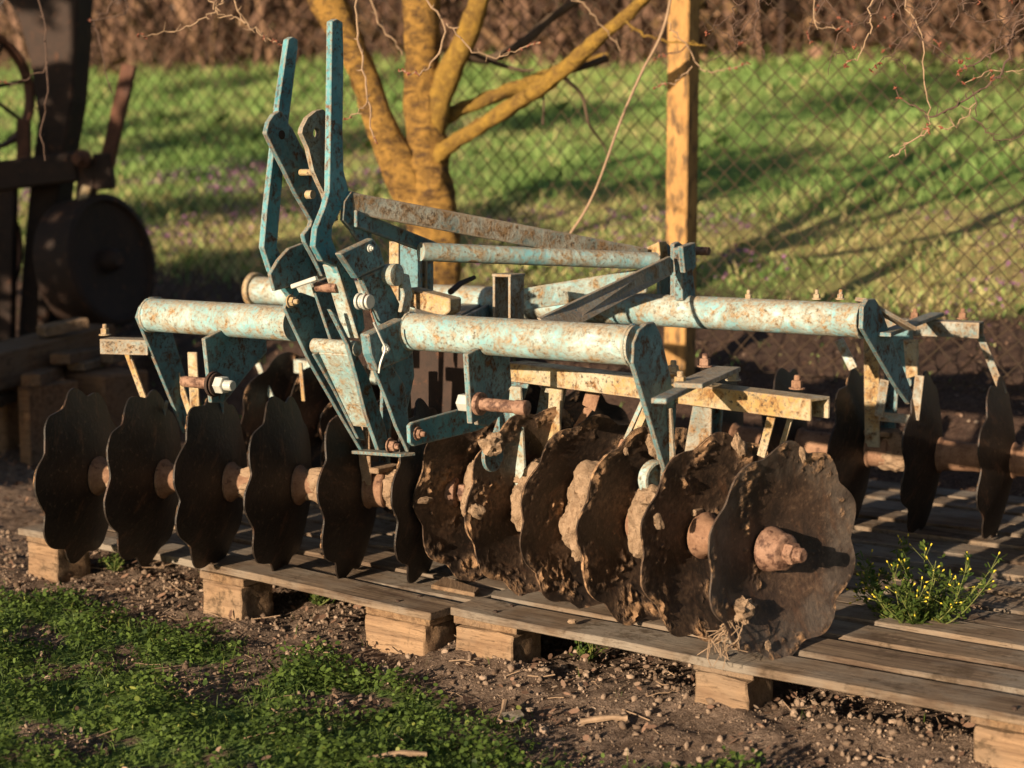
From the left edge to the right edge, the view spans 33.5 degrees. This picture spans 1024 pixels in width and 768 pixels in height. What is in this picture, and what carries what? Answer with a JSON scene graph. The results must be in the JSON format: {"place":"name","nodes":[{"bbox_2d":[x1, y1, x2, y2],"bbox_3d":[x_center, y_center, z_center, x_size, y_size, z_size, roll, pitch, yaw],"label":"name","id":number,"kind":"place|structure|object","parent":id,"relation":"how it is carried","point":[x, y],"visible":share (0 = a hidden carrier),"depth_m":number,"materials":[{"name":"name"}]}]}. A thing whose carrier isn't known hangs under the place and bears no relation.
{"place":"outdoors","nodes":[
{"label":"outdoors","id":0,"kind":"place"},
{"bbox_2d":[0,1,1023,767],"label":"ground","id":1,"kind":"structure","parent":0,"point":[970,401],"depth_m":7.63,"materials":[{"name":"green plant"}]},
{"bbox_2d":[0,385,20,452],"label":"timber block","id":2,"kind":"object","parent":1,"relation":"on","point":[9,428],"depth_m":8.11,"materials":[{"name":"brown wood"}]},
{"bbox_2d":[0,324,114,390],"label":"timber beam","id":3,"kind":"structure","parent":2,"relation":"on","point":[20,355],"depth_m":8.11,"materials":[{"name":"brown wood"}]},
{"bbox_2d":[36,317,89,336],"bbox_3d":[-2.192,-0.278,8.303,0.232,0.055,0.105,-16,16,-39],"label":"plank","id":4,"kind":"object","parent":3,"relation":"on","point":[61,327],"visible":1,"depth_m":8.26,"materials":[{"name":"brown wood"}]},
{"bbox_2d":[18,380,77,465],"bbox_3d":[-2.147,0.179,7.901,0.075,0.367,0.300,5,8,34],"label":"timber stub","id":5,"kind":"object","parent":1,"relation":"on","point":[38,406],"visible":0.66,"depth_m":7.79,"materials":[{"name":"brown wood"}]},
{"bbox_2d":[21,365,69,386],"bbox_3d":[-2.208,-0.081,8.403,0.096,0.059,1.301,0,6,-1],"label":"plank","id":6,"kind":"object","parent":5,"relation":"on","point":[39,377],"visible":0.5,"depth_m":7.85,"materials":[{"name":"brown wood"}]},
{"bbox_2d":[0,0,127,160],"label":"bare tree","id":7,"kind":"object","parent":1,"relation":"on","point":[46,68],"visible":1,"depth_m":6.49,"materials":[{"name":"brown plant"}]},
{"bbox_2d":[0,0,155,340],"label":"old plough","id":8,"kind":"object","parent":1,"relation":"on","point":[87,251],"visible":0.91,"depth_m":9.35,"materials":[{"name":"metal"}]},
{"bbox_2d":[64,367,147,427],"bbox_3d":[-1.968,0.106,8.275,0.280,0.343,0.300,5,8,34],"label":"timber block","id":9,"kind":"object","parent":1,"relation":"on","point":[115,388],"depth_m":8.15,"materials":[{"name":"brown wood"}]},
{"bbox_2d":[67,357,126,370],"bbox_3d":[-2.015,-0.149,8.797,0.094,0.046,1.308,1,6,6],"label":"plank","id":10,"kind":"object","parent":9,"relation":"on","point":[90,364],"visible":0.28,"depth_m":8.20,"materials":[{"name":"brown wood"}]},
{"bbox_2d":[50,336,142,364],"bbox_3d":[-2.089,-0.174,8.643,0.105,0.054,1.204,1,6,5],"label":"plank","id":11,"kind":"object","parent":10,"relation":"on","point":[69,357],"visible":0.47,"depth_m":8.15,"materials":[{"name":"brown wood"}]},
{"bbox_2d":[101,338,176,362],"bbox_3d":[-1.939,-0.176,8.895,0.076,0.055,1.104,1,5,5],"label":"plank","id":12,"kind":"object","parent":10,"relation":"on","point":[111,358],"visible":0.27,"depth_m":8.36,"materials":[{"name":"brown wood"}]},
{"bbox_2d":[97,550,124,571],"bbox_3d":[-1.334,0.592,5.695,0.114,0.084,0.111,0,7,0],"label":"sprout","id":13,"kind":"object","parent":1,"relation":"on","point":[114,566],"visible":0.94,"depth_m":5.68,"materials":[{"name":"green plant"}]},
{"bbox_2d":[18,501,507,654],"bbox_3d":[-0.559,0.569,5.571,1.817,0.186,1.194,5,9,38],"label":"pallet","id":14,"kind":"object","parent":1,"relation":"on","point":[403,615],"visible":0.27,"depth_m":5.03,"materials":[{"name":"wood"}]},
{"bbox_2d":[431,577,478,596],"bbox_3d":[-0.166,0.571,4.773,0.086,0.012,0.212,-5,9,-37],"label":"wood splinter","id":15,"kind":"object","parent":14,"relation":"on","point":[446,584],"visible":1,"depth_m":4.76,"materials":[{"name":"beige wood"}]},
{"bbox_2d":[33,19,1023,668],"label":"disc harrow","id":16,"kind":"object","parent":14,"relation":"on","point":[441,427],"visible":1,"depth_m":4.71,"materials":[{"name":"paint"}]},
{"bbox_2d":[308,593,334,605],"bbox_3d":[-0.597,0.641,5.235,0.085,0.098,0.149,-4,8,-29],"label":"sprout","id":17,"kind":"object","parent":1,"relation":"on","point":[318,599],"visible":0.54,"depth_m":5.22,"materials":[{"name":"green plant"}]},
{"bbox_2d":[362,750,426,761],"bbox_3d":[-0.263,0.834,3.812,0.145,0.025,0.015,-1,7,-10],"label":"stick","id":18,"kind":"object","parent":1,"relation":"on","point":[406,753],"visible":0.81,"depth_m":3.81,"materials":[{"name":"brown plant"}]},
{"bbox_2d":[137,0,750,284],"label":"plum tree","id":19,"kind":"object","parent":1,"relation":"on","point":[414,166],"visible":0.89,"depth_m":7.55,"materials":[{"name":"brown plant"}]},
{"bbox_2d":[0,547,924,767],"bbox_3d":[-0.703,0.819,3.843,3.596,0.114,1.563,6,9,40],"label":"clover lawn","id":20,"kind":"structure","parent":1,"relation":"on","point":[317,737],"depth_m":4.15,"materials":[{"name":"green plant"}]},
{"bbox_2d":[0,550,986,767],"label":"straw bits","id":21,"kind":"object","parent":1,"relation":"on","point":[369,667],"visible":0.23,"depth_m":4.41,"materials":[{"name":"beige plant"}]},
{"bbox_2d":[496,699,508,723],"bbox_3d":[-0.023,0.797,4.144,0.017,0.025,0.131,1,7,6],"label":"stick","id":22,"kind":"object","parent":1,"relation":"on","point":[503,707],"visible":0.93,"depth_m":4.16,"materials":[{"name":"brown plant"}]},
{"bbox_2d":[0,0,1023,395],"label":"chain link fence","id":23,"kind":"object","parent":1,"relation":"on","point":[682,180],"visible":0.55,"depth_m":7.57,"materials":[{"name":"metal"}]},
{"bbox_2d":[0,0,1023,81],"bbox_3d":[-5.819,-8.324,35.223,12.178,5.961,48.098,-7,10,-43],"label":"dry brush","id":24,"kind":"object","parent":1,"relation":"on","point":[647,14],"visible":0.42,"depth_m":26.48,"materials":[{"name":"brown plant"}]},
{"bbox_2d":[0,170,1023,767],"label":"leaf litter","id":25,"kind":"object","parent":1,"relation":"on","point":[576,710],"visible":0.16,"depth_m":4.84,"materials":[{"name":"brown plant"}]},
{"bbox_2d":[0,490,1023,767],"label":"soil crumbs","id":26,"kind":"object","parent":1,"relation":"on","point":[548,730],"visible":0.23,"depth_m":4.36,"materials":[{"name":"brown soil"}]},
{"bbox_2d":[501,710,523,722],"bbox_3d":[-0.003,0.801,4.102,0.064,0.021,0.039,0,7,0],"label":"stone","id":27,"kind":"object","parent":1,"relation":"on","point":[509,715],"visible":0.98,"depth_m":4.10,"materials":[{"name":"beige stone"}]},
{"bbox_2d":[18,154,1023,340],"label":"purple flowers","id":28,"kind":"object","parent":1,"relation":"on","point":[490,242],"visible":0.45,"depth_m":12.21,"materials":[{"name":"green plant"}]},
{"bbox_2d":[569,640,607,659],"bbox_3d":[0.213,0.712,4.616,0.107,0.091,0.096,-4,8,-30],"label":"sprout","id":29,"kind":"object","parent":1,"relation":"on","point":[583,650],"visible":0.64,"depth_m":4.61,"materials":[{"name":"green plant"}]},
{"bbox_2d":[580,714,627,724],"bbox_3d":[0.219,0.804,4.073,0.114,0.026,0.018,0,7,0],"label":"stick","id":30,"kind":"object","parent":1,"relation":"on","point":[601,718],"visible":1,"depth_m":4.07,"materials":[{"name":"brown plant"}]},
{"bbox_2d":[451,559,1023,767],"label":"pallet","id":31,"kind":"object","parent":1,"relation":"on","point":[972,665],"visible":0.48,"depth_m":4.21,"materials":[{"name":"wood"}]},
{"bbox_2d":[567,619,576,623],"bbox_3d":[0.155,0.616,4.417,0.022,0.014,0.018,2,7,18],"label":"stone","id":32,"kind":"object","parent":31,"relation":"on","point":[571,621],"visible":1,"depth_m":4.41,"materials":[{"name":"stone"}]},
{"bbox_2d":[846,534,1006,624],"bbox_3d":[1.057,0.539,4.488,0.430,0.252,0.391,0,7,0],"label":"groundsel","id":33,"kind":"object","parent":31,"relation":"on","point":[917,607],"visible":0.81,"depth_m":4.45,"materials":[{"name":"green plant"}]},
{"bbox_2d":[702,0,1023,157],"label":"bare tree","id":34,"kind":"object","parent":1,"relation":"on","point":[1007,45],"visible":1,"depth_m":5.03,"materials":[{"name":"brown plant"}]},
{"bbox_2d":[851,479,1023,582],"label":"pallet","id":35,"kind":"object","parent":1,"relation":"on","point":[951,529],"visible":0.24,"depth_m":5.55,"materials":[{"name":"brown wood"}]},
{"bbox_2d":[0,33,1023,418],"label":"meadow grass","id":36,"kind":"structure","parent":0,"point":[560,159],"depth_m":15.12,"materials":[{"name":"green plant"}]}
]}

